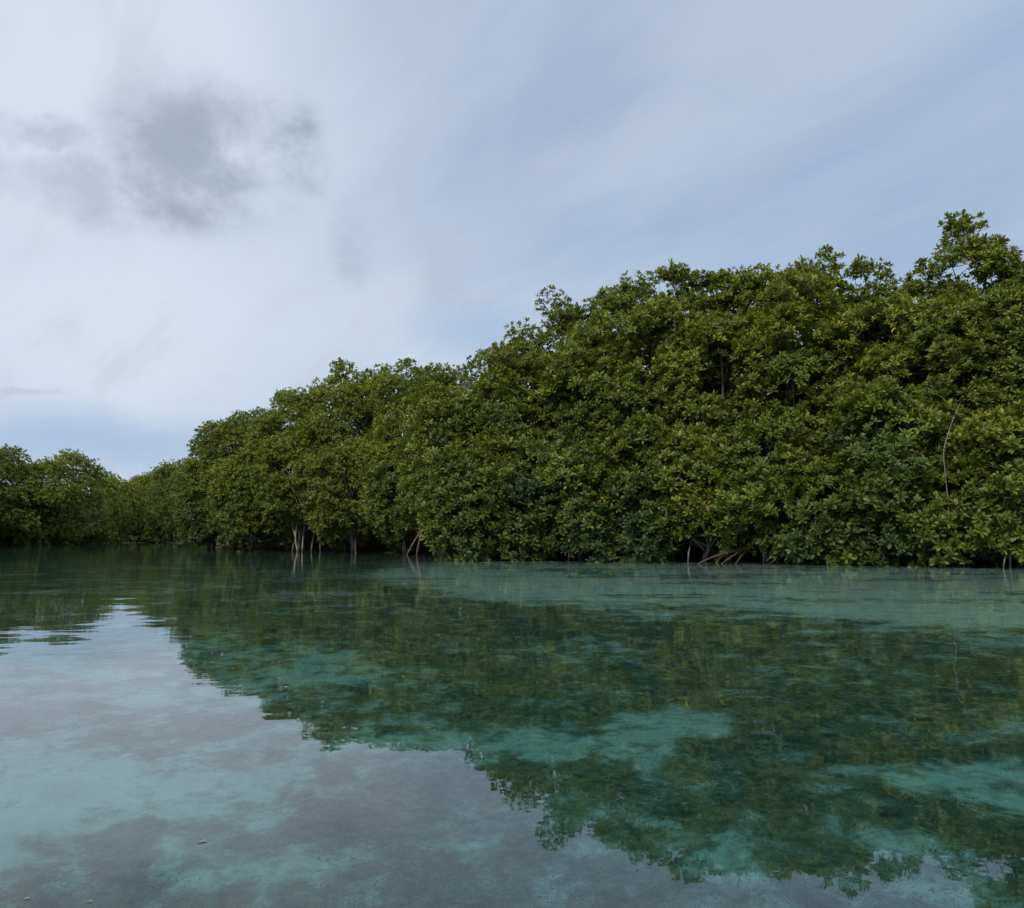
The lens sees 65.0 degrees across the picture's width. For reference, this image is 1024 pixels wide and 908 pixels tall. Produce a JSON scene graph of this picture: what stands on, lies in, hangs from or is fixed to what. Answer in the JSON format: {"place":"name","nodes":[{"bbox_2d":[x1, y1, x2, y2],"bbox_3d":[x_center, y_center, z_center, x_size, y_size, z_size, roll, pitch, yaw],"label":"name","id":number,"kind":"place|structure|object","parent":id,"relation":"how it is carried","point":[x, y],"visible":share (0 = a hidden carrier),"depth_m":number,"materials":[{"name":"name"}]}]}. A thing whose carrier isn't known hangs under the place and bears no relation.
{"place":"outdoors","nodes":[
{"label":"outdoors","id":0,"kind":"place"},
{"bbox_2d":[0,543,1023,907],"bbox_3d":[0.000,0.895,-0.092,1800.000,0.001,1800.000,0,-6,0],"label":"water","id":1,"kind":"structure","parent":0,"point":[308,729],"depth_m":3.72,"materials":[{"name":"teal liquid"}]},
{"bbox_2d":[0,0,1023,497],"label":"sky","id":2,"kind":"structure","parent":0,"point":[207,207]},
{"bbox_2d":[8,541,1023,565],"bbox_3d":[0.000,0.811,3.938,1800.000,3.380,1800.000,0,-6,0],"label":"ground","id":3,"kind":"structure","parent":0,"point":[743,558],"depth_m":32.81,"materials":[{"name":"brown soil"}]},
{"bbox_2d":[0,443,39,543],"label":"mangrove tree","id":4,"kind":"object","parent":3,"relation":"on","point":[5,458],"visible":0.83,"depth_m":81.52,"materials":[{"name":"green plant"}]},
{"bbox_2d":[0,456,76,545],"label":"mangrove tree","id":5,"kind":"object","parent":3,"relation":"on","point":[51,500],"visible":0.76,"depth_m":83.61,"materials":[{"name":"green plant"}]},
{"bbox_2d":[11,448,108,545],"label":"mangrove tree","id":6,"kind":"object","parent":3,"relation":"on","point":[80,462],"visible":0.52,"depth_m":88.20,"materials":[{"name":"green plant"}]},
{"bbox_2d":[64,468,131,544],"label":"mangrove tree","id":7,"kind":"object","parent":3,"relation":"on","point":[94,535],"visible":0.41,"depth_m":98.94,"materials":[{"name":"green plant"}]},
{"bbox_2d":[0,479,223,544],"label":"undergrowth","id":8,"kind":"object","parent":3,"relation":"on","point":[140,537],"visible":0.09,"depth_m":125.27,"materials":[{"name":"green plant"}]},
{"bbox_2d":[76,479,149,543],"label":"mangrove tree","id":9,"kind":"object","parent":3,"relation":"on","point":[124,527],"visible":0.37,"depth_m":110.24,"materials":[{"name":"green plant"}]},
{"bbox_2d":[101,475,150,541],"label":"mangrove tree","id":10,"kind":"object","parent":3,"relation":"on","point":[139,480],"visible":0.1,"depth_m":128.57,"materials":[{"name":"green plant"}]},
{"bbox_2d":[124,472,167,541],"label":"mangrove tree","id":11,"kind":"object","parent":3,"relation":"on","point":[140,476],"visible":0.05,"depth_m":129.85,"materials":[{"name":"green plant"}]},
{"bbox_2d":[132,471,187,541],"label":"mangrove tree","id":12,"kind":"object","parent":3,"relation":"on","point":[146,478],"visible":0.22,"depth_m":126.69,"materials":[{"name":"green plant"}]},
{"bbox_2d":[145,457,198,543],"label":"mangrove tree","id":13,"kind":"object","parent":3,"relation":"on","point":[159,523],"visible":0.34,"depth_m":106.19,"materials":[{"name":"green plant"}]},
{"bbox_2d":[171,453,243,549],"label":"mangrove tree","id":14,"kind":"object","parent":3,"relation":"on","point":[196,532],"visible":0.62,"depth_m":57.06,"materials":[{"name":"green plant"}]},
{"bbox_2d":[184,419,242,548],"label":"mangrove tree","id":15,"kind":"object","parent":3,"relation":"on","point":[193,450],"visible":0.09,"depth_m":61.17,"materials":[{"name":"green plant"}]},
{"bbox_2d":[183,415,262,549],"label":"mangrove tree","id":16,"kind":"object","parent":3,"relation":"on","point":[228,428],"visible":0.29,"depth_m":57.92,"materials":[{"name":"green plant"}]},
{"bbox_2d":[217,406,267,546],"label":"mangrove tree","id":17,"kind":"object","parent":3,"relation":"on","point":[245,414],"visible":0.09,"depth_m":61.30,"materials":[{"name":"green plant"}]},
{"bbox_2d":[203,444,295,550],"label":"mangrove tree","id":18,"kind":"object","parent":3,"relation":"on","point":[221,492],"visible":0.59,"depth_m":53.00,"materials":[{"name":"green plant"}]},
{"bbox_2d":[234,384,320,549],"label":"mangrove tree","id":19,"kind":"object","parent":3,"relation":"on","point":[270,420],"visible":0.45,"depth_m":53.45,"materials":[{"name":"green plant"}]},
{"bbox_2d":[252,387,312,547],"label":"mangrove tree","id":20,"kind":"object","parent":3,"relation":"on","point":[276,393],"visible":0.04,"depth_m":58.24,"materials":[{"name":"green plant"}]},
{"bbox_2d":[248,418,344,551],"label":"mangrove tree","id":21,"kind":"object","parent":3,"relation":"on","point":[274,482],"visible":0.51,"depth_m":49.78,"materials":[{"name":"green plant"}]},
{"bbox_2d":[281,372,399,551],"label":"mangrove tree","id":22,"kind":"object","parent":3,"relation":"on","point":[344,394],"visible":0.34,"depth_m":48.73,"materials":[{"name":"green plant"}]},
{"bbox_2d":[301,357,379,548],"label":"mangrove tree","id":23,"kind":"object","parent":3,"relation":"on","point":[322,399],"visible":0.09,"depth_m":54.07,"materials":[{"name":"green plant"}]},
{"bbox_2d":[298,434,395,552],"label":"mangrove tree","id":24,"kind":"object","parent":3,"relation":"on","point":[327,516],"visible":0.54,"depth_m":45.57,"materials":[{"name":"green plant"}]},
{"bbox_2d":[342,357,431,549],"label":"mangrove tree","id":25,"kind":"object","parent":3,"relation":"on","point":[406,364],"visible":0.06,"depth_m":50.72,"materials":[{"name":"green plant"}]},
{"bbox_2d":[354,437,429,554],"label":"mangrove tree","id":26,"kind":"object","parent":3,"relation":"on","point":[386,514],"visible":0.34,"depth_m":41.88,"materials":[{"name":"green plant"}]},
{"bbox_2d":[352,367,453,551],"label":"mangrove tree","id":27,"kind":"object","parent":3,"relation":"on","point":[381,384],"visible":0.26,"depth_m":44.84,"materials":[{"name":"green plant"}]},
{"bbox_2d":[398,362,477,552],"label":"mangrove tree","id":28,"kind":"object","parent":3,"relation":"on","point":[445,378],"visible":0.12,"depth_m":41.35,"materials":[{"name":"green plant"}]},
{"bbox_2d":[391,378,523,551],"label":"mangrove tree","id":29,"kind":"object","parent":3,"relation":"on","point":[459,403],"visible":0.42,"depth_m":33.27,"materials":[{"name":"green plant"}]},
{"bbox_2d":[414,445,522,561],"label":"mangrove tree","id":30,"kind":"object","parent":3,"relation":"on","point":[443,524],"visible":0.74,"depth_m":30.09,"materials":[{"name":"green plant"}]},
{"bbox_2d":[450,341,521,554],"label":"mangrove tree","id":31,"kind":"object","parent":3,"relation":"on","point":[473,366],"visible":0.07,"depth_m":38.74,"materials":[{"name":"green plant"}]},
{"bbox_2d":[457,426,572,561],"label":"mangrove tree","id":32,"kind":"object","parent":3,"relation":"on","point":[513,546],"visible":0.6,"depth_m":29.99,"materials":[{"name":"green plant"}]},
{"bbox_2d":[487,317,557,553],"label":"mangrove tree","id":33,"kind":"object","parent":3,"relation":"on","point":[522,335],"visible":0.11,"depth_m":37.21,"materials":[{"name":"green plant"}]},
{"bbox_2d":[454,340,593,554],"bbox_3d":[0.566,-0.025,33.854,6.191,9.422,5.815,0,-6,0],"label":"mangrove tree","id":34,"kind":"object","parent":3,"relation":"on","point":[499,374],"visible":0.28,"depth_m":32.81,"materials":[{"name":"green plant"}]},
{"bbox_2d":[524,285,604,553],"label":"mangrove tree","id":35,"kind":"object","parent":3,"relation":"on","point":[561,317],"visible":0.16,"depth_m":37.01,"materials":[{"name":"green plant"}]},
{"bbox_2d":[521,436,635,561],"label":"mangrove tree","id":36,"kind":"object","parent":3,"relation":"on","point":[563,518],"visible":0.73,"depth_m":29.27,"materials":[{"name":"green plant"}]},
{"bbox_2d":[522,306,659,555],"bbox_3d":[3.279,-0.651,33.214,5.900,10.441,5.887,0,-6,0],"label":"mangrove tree","id":37,"kind":"object","parent":3,"relation":"on","point":[577,357],"visible":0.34,"depth_m":31.92,"materials":[{"name":"green plant"}]},
{"bbox_2d":[576,270,667,433],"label":"mangrove tree","id":38,"kind":"object","parent":3,"relation":"on","point":[624,300],"visible":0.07,"depth_m":36.28,"materials":[{"name":"green plant"}]},
{"bbox_2d":[253,422,1000,559],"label":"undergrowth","id":39,"kind":"object","parent":3,"relation":"on","point":[693,552],"visible":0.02,"depth_m":50.48,"materials":[{"name":"green plant"}]},
{"bbox_2d":[581,411,705,562],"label":"mangrove tree","id":40,"kind":"object","parent":3,"relation":"on","point":[636,431],"visible":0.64,"depth_m":28.75,"materials":[{"name":"green plant"}]},
{"bbox_2d":[580,289,729,553],"bbox_3d":[5.812,-0.965,32.538,6.376,11.001,5.982,0,-6,0],"label":"mangrove tree","id":41,"kind":"object","parent":3,"relation":"on","point":[647,322],"visible":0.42,"depth_m":31.16,"materials":[{"name":"green plant"}]},
{"bbox_2d":[642,258,706,550],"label":"mangrove tree","id":42,"kind":"object","parent":3,"relation":"on","point":[674,273],"visible":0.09,"depth_m":35.77,"materials":[{"name":"green plant"}]},
{"bbox_2d":[638,418,757,562],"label":"mangrove tree","id":43,"kind":"object","parent":3,"relation":"on","point":[732,536],"visible":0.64,"depth_m":27.95,"materials":[{"name":"green plant"}]},
{"bbox_2d":[678,268,749,551],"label":"mangrove tree","id":44,"kind":"object","parent":3,"relation":"on","point":[711,303],"visible":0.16,"depth_m":34.74,"materials":[{"name":"green plant"}]},
{"bbox_2d":[649,310,798,553],"bbox_3d":[8.257,-0.700,31.055,5.976,10.051,5.736,-4,-7,35],"label":"mangrove tree","id":45,"kind":"object","parent":3,"relation":"on","point":[720,333],"visible":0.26,"depth_m":30.14,"materials":[{"name":"green plant"}]},
{"bbox_2d":[707,262,791,554],"bbox_3d":[10.268,-1.870,34.368,4.560,13.037,4.917,0,-6,0],"label":"mangrove tree","id":46,"kind":"object","parent":3,"relation":"on","point":[750,284],"visible":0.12,"depth_m":34.18,"materials":[{"name":"green plant"}]},
{"bbox_2d":[693,411,825,563],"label":"mangrove tree","id":47,"kind":"object","parent":3,"relation":"on","point":[758,493],"visible":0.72,"depth_m":26.98,"materials":[{"name":"green plant"}]},
{"bbox_2d":[560,379,968,545],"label":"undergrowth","id":48,"kind":"object","parent":3,"relation":"on","point":[736,394],"depth_m":37.41,"materials":[{"name":"green plant"}]},
{"bbox_2d":[753,244,848,426],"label":"mangrove tree","id":49,"kind":"object","parent":3,"relation":"on","point":[835,266],"visible":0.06,"depth_m":33.08,"materials":[{"name":"green plant"}]},
{"bbox_2d":[715,265,889,556],"bbox_3d":[10.772,-1.346,30.067,6.128,11.172,5.296,0,-6,0],"label":"mangrove tree","id":50,"kind":"object","parent":3,"relation":"on","point":[780,321],"visible":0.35,"depth_m":29.02,"materials":[{"name":"green plant"}]},
{"bbox_2d":[768,449,882,565],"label":"mangrove tree","id":51,"kind":"object","parent":3,"relation":"on","point":[834,475],"visible":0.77,"depth_m":25.69,"materials":[{"name":"green plant"}]},
{"bbox_2d":[797,261,872,426],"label":"mangrove tree","id":52,"kind":"object","parent":3,"relation":"on","point":[851,301],"visible":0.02,"depth_m":32.88,"materials":[{"name":"green plant"}]},
{"bbox_2d":[793,289,978,552],"bbox_3d":[13.304,-0.772,28.688,6.133,9.830,5.431,0,-6,0],"label":"mangrove tree","id":53,"kind":"object","parent":3,"relation":"on","point":[874,322],"visible":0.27,"depth_m":27.95,"materials":[{"name":"green plant"}]},
{"bbox_2d":[841,253,931,388],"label":"mangrove tree","id":54,"kind":"object","parent":3,"relation":"on","point":[859,265],"visible":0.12,"depth_m":32.37,"materials":[{"name":"green plant"}]},
{"bbox_2d":[823,374,970,566],"bbox_3d":[12.427,1.224,25.952,4.758,7.671,5.097,0,-6,0],"label":"mangrove tree","id":55,"kind":"object","parent":3,"relation":"on","point":[883,404],"visible":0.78,"depth_m":24.93,"materials":[{"name":"green plant"}]},
{"bbox_2d":[897,257,975,395],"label":"mangrove tree","id":56,"kind":"object","parent":3,"relation":"on","point":[920,287],"visible":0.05,"depth_m":31.48,"materials":[{"name":"green plant"}]},
{"bbox_2d":[854,289,1023,560],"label":"mangrove tree","id":57,"kind":"object","parent":3,"relation":"on","point":[949,311],"visible":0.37,"depth_m":26.42,"materials":[{"name":"green plant"}]},
{"bbox_2d":[878,403,1023,567],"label":"mangrove tree","id":58,"kind":"object","parent":3,"relation":"on","point":[926,521],"visible":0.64,"depth_m":23.60,"materials":[{"name":"green plant"}]},
{"bbox_2d":[924,209,1023,557],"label":"mangrove tree","id":59,"kind":"object","parent":3,"relation":"on","point":[991,254],"visible":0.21,"depth_m":30.23,"materials":[{"name":"green plant"}]},
{"bbox_2d":[930,403,1023,568],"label":"mangrove tree","id":60,"kind":"object","parent":3,"relation":"on","point":[979,433],"visible":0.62,"depth_m":23.26,"materials":[{"name":"green plant"}]},
{"bbox_2d":[942,273,1023,559],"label":"mangrove tree","id":61,"kind":"object","parent":3,"relation":"on","point":[1002,305],"visible":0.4,"depth_m":26.12,"materials":[{"name":"green plant"}]},
{"bbox_2d":[989,399,1023,509],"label":"mangrove tree","id":62,"kind":"object","parent":3,"relation":"on","point":[1016,406],"visible":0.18,"depth_m":23.74,"materials":[{"name":"green plant"}]},
{"bbox_2d":[991,260,1023,382],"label":"mangrove tree","id":63,"kind":"object","parent":3,"relation":"on","point":[1021,278],"visible":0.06,"depth_m":29.35,"materials":[{"name":"green plant"}]}
]}

